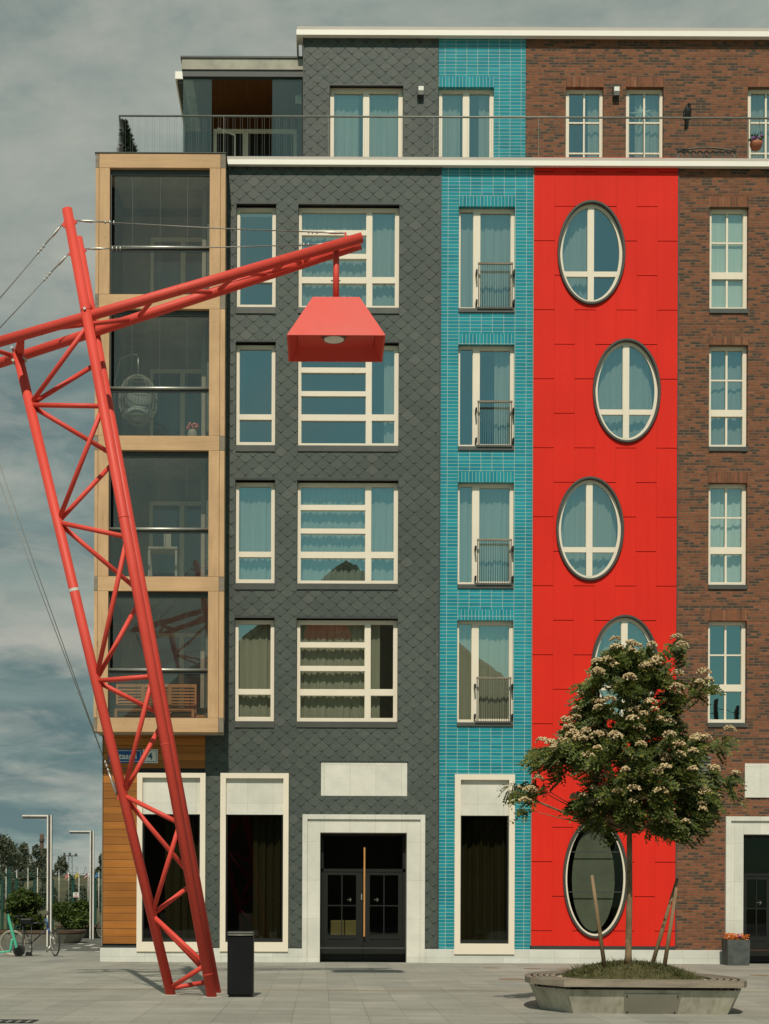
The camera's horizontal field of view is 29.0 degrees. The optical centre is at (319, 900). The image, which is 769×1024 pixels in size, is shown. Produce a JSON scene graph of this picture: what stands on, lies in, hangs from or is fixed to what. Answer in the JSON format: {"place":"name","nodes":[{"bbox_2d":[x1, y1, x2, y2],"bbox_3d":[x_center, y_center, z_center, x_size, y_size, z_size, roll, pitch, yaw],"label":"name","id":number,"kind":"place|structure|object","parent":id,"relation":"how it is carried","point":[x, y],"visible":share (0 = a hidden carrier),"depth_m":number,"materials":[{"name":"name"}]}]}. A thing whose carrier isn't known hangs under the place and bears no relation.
{"place":"outdoors","nodes":[
{"label":"outdoors","id":0,"kind":"place"},
{"bbox_2d":[0,924,99,937],"bbox_3d":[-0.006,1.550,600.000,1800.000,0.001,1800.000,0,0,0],"label":"ground","id":1,"kind":"structure","parent":0,"point":[45,927],"depth_m":81.87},
{"bbox_2d":[0,832,16,883],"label":"tree","id":2,"kind":"object","parent":1,"relation":"on","point":[4,841],"visible":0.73,"depth_m":204.31,"materials":[{"name":"green plant"}]},
{"bbox_2d":[2,841,22,884],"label":"tree","id":3,"kind":"object","parent":1,"relation":"on","point":[18,859],"visible":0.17,"depth_m":212.70,"materials":[{"name":"green plant"}]},
{"bbox_2d":[13,842,32,876],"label":"tree","id":4,"kind":"object","parent":1,"relation":"on","point":[24,848],"visible":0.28,"depth_m":220.59,"materials":[{"name":"green plant"}]},
{"bbox_2d":[25,844,46,881],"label":"tree","id":5,"kind":"object","parent":1,"relation":"on","point":[35,864],"visible":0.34,"depth_m":204.66,"materials":[{"name":"green plant"}]},
{"bbox_2d":[39,834,44,856],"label":"chimney","id":6,"kind":"object","parent":1,"relation":"on","point":[42,840],"visible":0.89,"depth_m":599.35,"materials":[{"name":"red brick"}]},
{"bbox_2d":[37,848,55,875],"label":"tree","id":7,"kind":"object","parent":1,"relation":"on","point":[44,850],"visible":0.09,"depth_m":212.95,"materials":[{"name":"green plant"}]},
{"bbox_2d":[0,867,101,928],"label":"fence","id":8,"kind":"object","parent":1,"relation":"on","point":[9,874],"visible":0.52,"depth_m":65.94,"materials":[{"name":"grey metal"}]},
{"bbox_2d":[73,892,78,896],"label":"fence sign","id":9,"kind":"object","parent":8,"relation":"attached to","point":[75,894],"visible":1,"depth_m":65.88,"materials":[{"name":"white metal"}]},
{"bbox_2d":[53,855,68,875],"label":"tree","id":10,"kind":"object","parent":1,"relation":"on","point":[61,863],"visible":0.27,"depth_m":220.69,"materials":[{"name":"green plant"}]},
{"bbox_2d":[63,853,77,871],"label":"lattice mast","id":11,"kind":"object","parent":1,"relation":"on","point":[70,857],"visible":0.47,"depth_m":419.50,"materials":[{"name":"grey metal"}]},
{"bbox_2d":[55,925,101,936],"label":"planter bench","id":12,"kind":"object","parent":1,"relation":"on","point":[99,929],"visible":0.11,"depth_m":58.87,"materials":[{"name":"concrete"}]},
{"bbox_2d":[52,899,89,929],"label":"shrub","id":13,"kind":"object","parent":12,"relation":"in","point":[75,915],"visible":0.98,"depth_m":57.12,"materials":[{"name":"green plant"}]},
{"bbox_2d":[94,853,101,878],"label":"tree","id":14,"kind":"object","parent":1,"relation":"on","point":[98,869],"visible":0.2,"depth_m":204.51,"materials":[{"name":"green plant"}]},
{"bbox_2d":[0,938,100,950],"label":"road","id":15,"kind":"structure","parent":0,"point":[67,946],"depth_m":47.26,"materials":[{"name":"grey asphalt"}]},
{"bbox_2d":[22,815,52,946],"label":"lamp post","id":16,"kind":"object","parent":15,"relation":"on","point":[49,818],"visible":0.9,"depth_m":46.88,"materials":[{"name":"silver metal"}]},
{"bbox_2d":[0,929,86,942],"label":"planter bench","id":17,"kind":"object","parent":15,"relation":"on","point":[70,936],"visible":0.79,"depth_m":50.39,"materials":[{"name":"concrete"}]},
{"bbox_2d":[2,887,44,929],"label":"shrub","id":18,"kind":"object","parent":17,"relation":"in","point":[27,903],"visible":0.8,"depth_m":52.07,"materials":[{"name":"green plant"}]},
{"bbox_2d":[69,831,93,938],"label":"lamp post","id":19,"kind":"object","parent":15,"relation":"on","point":[91,928],"visible":0.79,"depth_m":56.32,"materials":[{"name":"silver metal"}]},
{"bbox_2d":[78,943,99,951],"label":"road marking","id":20,"kind":"object","parent":15,"relation":"on","point":[90,945],"visible":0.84,"depth_m":48.21,"materials":[{"name":"paint"}]},
{"bbox_2d":[95,921,101,937],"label":"bicycle","id":21,"kind":"object","parent":15,"relation":"on","point":[96,929],"visible":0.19,"depth_m":56.99,"materials":[{"name":"metal"}]},
{"bbox_2d":[0,875,101,924],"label":"hill","id":22,"kind":"structure","parent":0,"point":[60,884],"depth_m":105.03,"materials":[{"name":"green plant"}]},
{"bbox_2d":[0,876,6,909],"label":"bush","id":23,"kind":"object","parent":22,"relation":"on","point":[5,886],"visible":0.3,"depth_m":95.92,"materials":[{"name":"green plant"}]},
{"bbox_2d":[11,878,19,891],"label":"bush","id":24,"kind":"object","parent":22,"relation":"on","point":[13,886],"visible":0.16,"depth_m":96.89,"materials":[{"name":"green plant"}]},
{"bbox_2d":[17,871,26,888],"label":"bush","id":25,"kind":"object","parent":22,"relation":"on","point":[23,880],"visible":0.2,"depth_m":97.87,"materials":[{"name":"green plant"}]},
{"bbox_2d":[38,870,46,910],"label":"bush","id":26,"kind":"object","parent":22,"relation":"on","point":[43,892],"visible":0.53,"depth_m":96.96,"materials":[{"name":"green plant"}]},
{"bbox_2d":[54,887,58,902],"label":"bush","id":27,"kind":"object","parent":22,"relation":"on","point":[55,894],"visible":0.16,"depth_m":97.95,"materials":[{"name":"green plant"}]},
{"bbox_2d":[64,878,77,903],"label":"bush","id":28,"kind":"object","parent":22,"relation":"on","point":[70,890],"visible":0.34,"depth_m":95.98,"materials":[{"name":"green plant"}]},
{"bbox_2d":[77,885,87,901],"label":"bush","id":29,"kind":"object","parent":22,"relation":"on","point":[81,893],"visible":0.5,"depth_m":96.80,"materials":[{"name":"green plant"}]},
{"bbox_2d":[87,874,97,906],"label":"bush","id":30,"kind":"object","parent":22,"relation":"on","point":[89,892],"visible":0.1,"depth_m":97.94,"materials":[{"name":"green plant"}]},
{"bbox_2d":[97,885,101,913],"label":"bush","id":31,"kind":"object","parent":22,"relation":"on","point":[99,894],"visible":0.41,"depth_m":95.77,"materials":[{"name":"green plant"}]},
{"bbox_2d":[0,950,768,1023],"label":"pavement","id":32,"kind":"structure","parent":0,"point":[35,979],"depth_m":23.33,"materials":[{"name":"grey concrete"}]},
{"bbox_2d":[0,911,24,955],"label":"scooter","id":33,"kind":"object","parent":32,"relation":"on","point":[18,950],"visible":1,"depth_m":38.86,"materials":[{"name":"metal"}]},
{"bbox_2d":[14,925,22,955],"bbox_3d":[-7.970,1.056,39.300,0.283,0.824,0.223,0,0,0],"label":"bike rack","id":34,"kind":"object","parent":32,"relation":"on","point":[22,935],"visible":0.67,"depth_m":39.19,"materials":[{"name":"black metal"}]},
{"bbox_2d":[0,1019,37,1022],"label":"drain grate","id":35,"kind":"object","parent":32,"relation":"on","point":[15,1020],"visible":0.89,"depth_m":18.28,"materials":[{"name":"black metal"}]},
{"bbox_2d":[24,925,31,955],"bbox_3d":[-7.724,1.057,39.300,0.253,0.824,0.223,0,0,0],"label":"bike rack","id":36,"kind":"object","parent":32,"relation":"on","point":[28,953],"visible":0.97,"depth_m":39.21,"materials":[{"name":"black metal"}]},
{"bbox_2d":[25,945,51,951],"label":"rack beam","id":37,"kind":"structure","parent":36,"relation":"on","point":[48,948],"depth_m":39.27,"materials":[{"name":"metal"}]},
{"bbox_2d":[0,911,59,955],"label":"bicycle","id":38,"kind":"object","parent":32,"relation":"on","point":[27,921],"visible":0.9,"depth_m":39.28,"materials":[{"name":"metal"}]},
{"bbox_2d":[0,207,385,997],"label":"crane lamp","id":39,"kind":"object","parent":32,"relation":"on","point":[336,327],"visible":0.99,"depth_m":23.37,"materials":[{"name":"red metal"}]},
{"bbox_2d":[227,931,254,996],"bbox_3d":[-1.232,0.995,23.143,0.405,1.020,0.434,0,0,0],"label":"litter bin","id":40,"kind":"object","parent":32,"relation":"on","point":[240,963],"visible":0.99,"depth_m":22.95,"materials":[{"name":"black metal"}]},
{"bbox_2d":[0,988,763,991],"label":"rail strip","id":41,"kind":"object","parent":32,"relation":"on","point":[311,990],"visible":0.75,"depth_m":24.75,"materials":[{"name":"metal"}]},
{"bbox_2d":[499,978,524,979],"bbox_3d":[3.684,1.521,28.503,0.530,0.027,0.530,0,0,0],"label":"ground lid","id":42,"kind":"object","parent":32,"relation":"on","point":[511,979],"visible":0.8,"depth_m":28.36,"materials":[{"name":"beige metal"}]},
{"bbox_2d":[525,970,746,1013],"bbox_3d":[4.357,1.302,21.211,2.935,0.470,3.183,0,0,0],"label":"tree planter","id":43,"kind":"object","parent":32,"relation":"on","point":[708,994],"visible":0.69,"depth_m":19.84,"materials":[{"name":"concrete"}]},
{"bbox_2d":[560,957,705,979],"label":"grass","id":44,"kind":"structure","parent":43,"relation":"in","point":[589,968],"depth_m":20.85,"materials":[{"name":"plant"}]},
{"bbox_2d":[590,875,606,967],"bbox_3d":[3.945,0.344,21.000,0.252,1.406,0.063,0,0,0],"label":"tree stake","id":45,"kind":"object","parent":44,"relation":"on","point":[602,951],"visible":0.79,"depth_m":20.98,"materials":[{"name":"brown wood"}]},
{"bbox_2d":[498,633,748,963],"bbox_3d":[4.323,-1.437,21.059,3.278,4.733,2.400,0,0,-36],"label":"rowan tree","id":46,"kind":"object","parent":44,"relation":"on","point":[590,743],"visible":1,"depth_m":20.84,"materials":[{"name":"green plant"}]},
{"bbox_2d":[651,878,678,961],"bbox_3d":[4.922,0.356,21.300,0.438,1.361,0.063,0,0,0],"label":"tree stake","id":47,"kind":"object","parent":44,"relation":"on","point":[658,943],"visible":0.79,"depth_m":21.28,"materials":[{"name":"brown wood"}]},
{"bbox_2d":[662,887,677,966],"bbox_3d":[4.938,0.435,21.000,0.237,1.242,0.063,0,0,0],"label":"tree stake","id":48,"kind":"object","parent":44,"relation":"on","point":[666,952],"visible":0.79,"depth_m":20.98,"materials":[{"name":"brown wood"}]},
{"bbox_2d":[721,939,749,965],"bbox_3d":[9.907,1.235,35.425,0.538,0.609,0.550,0,0,0],"label":"planter box","id":49,"kind":"object","parent":32,"relation":"on","point":[735,952],"visible":0.92,"depth_m":35.16,"materials":[{"name":"concrete"}]},
{"bbox_2d":[723,933,748,939],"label":"flowers","id":50,"kind":"object","parent":49,"relation":"on","point":[735,937],"visible":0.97,"depth_m":35.31,"materials":[{"name":"orange plant"}]},
{"bbox_2d":[0,0,768,876],"label":"sky","id":51,"kind":"structure","parent":0,"point":[69,68],"materials":[{"name":"grey"}]},
{"bbox_2d":[93,26,768,963],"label":"apartment building","id":52,"kind":"structure","parent":0,"point":[473,522],"depth_m":36.00,"materials":[{"name":"multicoloured brick"}]},
{"bbox_2d":[108,749,141,762],"bbox_3d":[-4.713,-3.494,35.959,0.828,0.333,0.023,0,0,0],"label":"street sign","id":53,"kind":"object","parent":52,"relation":"attached to","point":[124,755],"visible":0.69,"depth_m":35.95,"materials":[{"name":"blue metal"}]},
{"bbox_2d":[116,119,137,151],"bbox_3d":[-4.702,-18.633,37.001,0.895,1.608,0.865,0,0,-43],"label":"potted conifer","id":54,"kind":"object","parent":52,"relation":"on","point":[128,139],"visible":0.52,"depth_m":36.87,"materials":[{"name":"green plant"}]},
{"bbox_2d":[114,353,157,425],"bbox_3d":[-4.401,-12.169,35.950,0.950,2.149,0.949,0,0,-25],"label":"hanging chair","id":55,"kind":"object","parent":52,"relation":"hanging from","point":[138,410],"visible":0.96,"depth_m":35.95,"materials":[{"name":"wicker"}]},
{"bbox_2d":[143,749,157,762],"bbox_3d":[-4.106,-3.492,35.959,0.365,0.337,0.023,0,0,0],"label":"house number sign","id":56,"kind":"object","parent":52,"relation":"attached to","point":[152,756],"visible":0.85,"depth_m":35.95,"materials":[{"name":"white metal"}]},
{"bbox_2d":[114,684,196,716],"bbox_3d":[-3.959,-4.780,35.752,1.944,0.907,0.465,0,0,0],"label":"garden bench","id":57,"kind":"object","parent":52,"relation":"on","point":[117,710],"visible":0.7,"depth_m":35.95,"materials":[{"name":"brown wood"}]},
{"bbox_2d":[148,547,179,575],"bbox_3d":[-3.800,-8.112,36.200,0.711,0.872,0.600,0,0,0],"label":"side table","id":58,"kind":"object","parent":52,"relation":"on","point":[163,550],"visible":0.71,"depth_m":36.09,"materials":[{"name":"wood"}]},
{"bbox_2d":[164,533,171,546],"bbox_3d":[-3.705,-8.802,36.200,0.180,0.508,0.180,0,0,0],"label":"lantern","id":59,"kind":"object","parent":58,"relation":"on","point":[167,540],"visible":0.73,"depth_m":36.11,"materials":[{"name":"metal"}]},
{"bbox_2d":[136,773,205,951],"bbox_3d":[-3.600,-0.924,36.020,1.653,4.319,0.220,0,0,0],"label":"shop window","id":60,"kind":"structure","parent":52,"relation":"in","point":[152,788],"depth_m":36.07,"materials":[{"name":"glass"}]},
{"bbox_2d":[186,422,198,435],"bbox_3d":[-3.058,-11.223,35.601,0.317,0.429,0.256,0,0,0],"label":"flower vase","id":61,"kind":"object","parent":52,"relation":"on","point":[193,430],"visible":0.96,"depth_m":35.53,"materials":[{"name":"ceramic"}]},
{"bbox_2d":[234,616,274,727],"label":"window","id":62,"kind":"structure","parent":52,"relation":"in","point":[254,639],"depth_m":36.32,"materials":[{"name":"white glass"}]},
{"bbox_2d":[220,773,288,951],"bbox_3d":[-1.588,-0.922,36.020,1.651,4.312,0.220,0,0,0],"label":"shop window","id":63,"kind":"structure","parent":52,"relation":"in","point":[254,807],"depth_m":36.07,"materials":[{"name":"glass"}]},
{"bbox_2d":[235,478,274,589],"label":"window","id":64,"kind":"structure","parent":52,"relation":"in","point":[255,502],"depth_m":36.32,"materials":[{"name":"white glass"}]},
{"bbox_2d":[235,340,275,451],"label":"window","id":65,"kind":"structure","parent":52,"relation":"in","point":[240,446],"depth_m":36.13,"materials":[{"name":"white glass"}]},
{"bbox_2d":[236,202,275,313],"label":"window","id":66,"kind":"structure","parent":52,"relation":"in","point":[241,212],"depth_m":36.13,"materials":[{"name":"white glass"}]},
{"bbox_2d":[323,872,362,960],"bbox_3d":[0.563,0.387,36.342,0.957,2.170,0.080,0,0,0],"label":"door","id":67,"kind":"structure","parent":52,"relation":"in","point":[343,891],"depth_m":36.33,"materials":[{"name":"metal"}]},
{"bbox_2d":[296,616,397,727],"bbox_3d":[0.656,-5.527,36.170,2.450,2.685,0.410,0,0,0],"label":"window","id":68,"kind":"structure","parent":52,"relation":"in","point":[338,661],"depth_m":36.31,"materials":[{"name":"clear glass"}]},
{"bbox_2d":[297,478,397,589],"bbox_3d":[0.669,-8.868,36.168,2.450,2.685,0.407,0,0,0],"label":"window","id":69,"kind":"structure","parent":52,"relation":"in","point":[347,533],"depth_m":36.32,"materials":[{"name":"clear glass"}]},
{"bbox_2d":[297,341,398,451],"bbox_3d":[0.683,-12.209,36.162,2.450,2.685,0.394,0,0,0],"label":"window","id":70,"kind":"structure","parent":52,"relation":"in","point":[391,353],"depth_m":36.13,"materials":[{"name":"white glass"}]},
{"bbox_2d":[298,202,399,313],"bbox_3d":[0.696,-15.550,36.170,2.450,2.685,0.410,0,0,0],"label":"window","id":71,"kind":"structure","parent":52,"relation":"in","point":[371,273],"depth_m":36.32,"materials":[{"name":"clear glass"}]},
{"bbox_2d":[330,84,402,156],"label":"french window","id":72,"kind":"structure","parent":52,"relation":"in","point":[386,138],"depth_m":37.41,"materials":[{"name":"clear glass"}]},
{"bbox_2d":[363,847,401,960],"bbox_3d":[1.533,0.091,36.302,0.957,2.770,0.160,0,0,0],"label":"door","id":73,"kind":"structure","parent":52,"relation":"in","point":[382,891],"depth_m":36.33,"materials":[{"name":"glass"}]},
{"bbox_2d":[417,85,423,98],"bbox_3d":[2.504,-20.146,37.025,0.160,0.265,0.149,0,0,0],"label":"wall lamp","id":74,"kind":"object","parent":52,"relation":"attached to","point":[420,91],"visible":1,"depth_m":36.96,"materials":[{"name":"grey metal"}]},
{"bbox_2d":[438,90,492,156],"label":"french window","id":75,"kind":"structure","parent":52,"relation":"in","point":[449,100],"depth_m":37.41,"materials":[{"name":"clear glass"}]},
{"bbox_2d":[454,774,514,953],"bbox_3d":[3.980,-0.875,36.020,1.452,4.350,0.220,0,0,0],"label":"shop window","id":76,"kind":"structure","parent":52,"relation":"in","point":[484,841],"depth_m":36.07,"materials":[{"name":"glass"}]},
{"bbox_2d":[457,621,512,726],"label":"window","id":77,"kind":"structure","parent":52,"relation":"in","point":[484,648],"depth_m":36.32,"materials":[{"name":"white glass"}]},
{"bbox_2d":[457,484,513,588],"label":"window","id":78,"kind":"structure","parent":52,"relation":"in","point":[485,511],"depth_m":36.32,"materials":[{"name":"white glass"}]},
{"bbox_2d":[458,346,513,450],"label":"window","id":79,"kind":"structure","parent":52,"relation":"in","point":[503,356],"depth_m":36.16,"materials":[{"name":"clear glass"}]},
{"bbox_2d":[458,209,514,312],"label":"window","id":80,"kind":"structure","parent":52,"relation":"in","point":[485,235],"depth_m":36.32,"materials":[{"name":"white glass"}]},
{"bbox_2d":[566,90,602,156],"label":"french window","id":81,"kind":"structure","parent":52,"relation":"in","point":[595,97],"depth_m":37.26,"materials":[{"name":"white glass"}]},
{"bbox_2d":[556,476,623,580],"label":"oval window","id":82,"kind":"structure","parent":52,"relation":"in","point":[587,515],"depth_m":36.25,"materials":[{"name":"metal"}]},
{"bbox_2d":[557,200,625,304],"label":"oval window","id":83,"kind":"structure","parent":52,"relation":"in","point":[575,250],"depth_m":36.03,"materials":[{"name":"metal"}]},
{"bbox_2d":[563,824,626,937],"bbox_3d":[6.666,-0.536,35.982,1.580,2.910,0.135,0,0,0],"label":"oval window","id":84,"kind":"structure","parent":52,"relation":"in","point":[584,857],"depth_m":36.02,"materials":[{"name":"glass"}]},
{"bbox_2d":[612,85,619,98],"bbox_3d":[7.375,-20.131,37.025,0.160,0.265,0.149,0,0,0],"label":"wall lamp","id":85,"kind":"object","parent":52,"relation":"attached to","point":[615,91],"visible":1,"depth_m":36.96,"materials":[{"name":"grey metal"}]},
{"bbox_2d":[591,615,657,717],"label":"oval window","id":86,"kind":"structure","parent":52,"relation":"in","point":[636,630],"depth_m":36.03,"materials":[{"name":"glass"}]},
{"bbox_2d":[593,338,660,442],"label":"oval window","id":87,"kind":"structure","parent":52,"relation":"in","point":[622,381],"depth_m":36.24,"materials":[{"name":"metal"}]},
{"bbox_2d":[630,100,654,125],"bbox_3d":[8.069,-19.788,37.370,0.703,0.708,0.120,0,0,0],"label":"paper star","id":88,"kind":"object","parent":52,"relation":"hanging from","point":[639,113],"visible":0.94,"depth_m":37.35,"materials":[{"name":"white paper"}]},
{"bbox_2d":[626,90,661,157],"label":"french window","id":89,"kind":"structure","parent":52,"relation":"in","point":[651,98],"depth_m":37.41,"materials":[{"name":"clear glass"}]},
{"bbox_2d":[683,103,691,129],"bbox_3d":[8.945,-19.085,36.129,0.210,0.540,0.304,0,0,-24],"label":"bird","id":90,"kind":"object","parent":52,"relation":"on","point":[687,111],"visible":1,"depth_m":36.10},
{"bbox_2d":[675,147,736,157],"bbox_3d":[9.516,-18.167,36.411,1.547,0.778,0.461,0,0,0],"label":"iron bench","id":91,"kind":"object","parent":52,"relation":"on","point":[708,152],"visible":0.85,"depth_m":36.59,"materials":[{"name":"black metal"}]},
{"bbox_2d":[708,484,746,588],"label":"window","id":92,"kind":"structure","parent":52,"relation":"in","point":[726,502],"depth_m":36.31,"materials":[{"name":"clear glass"}]},
{"bbox_2d":[708,622,746,726],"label":"window","id":93,"kind":"structure","parent":52,"relation":"in","point":[727,688],"depth_m":36.13,"materials":[{"name":"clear glass"}]},
{"bbox_2d":[709,209,747,313],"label":"window","id":94,"kind":"structure","parent":52,"relation":"in","point":[728,228],"depth_m":36.23,"materials":[{"name":"clear glass"}]},
{"bbox_2d":[709,347,747,451],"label":"window","id":95,"kind":"structure","parent":52,"relation":"in","point":[727,365],"depth_m":36.32,"materials":[{"name":"clear glass"}]},
{"bbox_2d":[743,876,768,961],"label":"door","id":96,"kind":"structure","parent":52,"relation":"in","point":[755,888],"depth_m":36.36,"materials":[{"name":"metal"}]},
{"bbox_2d":[750,119,762,151],"bbox_3d":[10.565,-18.587,36.000,0.310,0.848,0.310,0,0,0],"label":"hanging pot","id":97,"kind":"object","parent":52,"relation":"hanging from","point":[755,145],"visible":1,"depth_m":35.93,"materials":[{"name":"ceramic"}]},
{"bbox_2d":[748,134,763,140],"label":"flowers","id":98,"kind":"object","parent":97,"relation":"in","point":[754,137],"visible":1,"depth_m":35.91,"materials":[{"name":"purple plant"}]},
{"bbox_2d":[747,90,768,157],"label":"french window","id":99,"kind":"structure","parent":52,"relation":"in","point":[758,100],"depth_m":37.41,"materials":[{"name":"white glass"}]}
]}

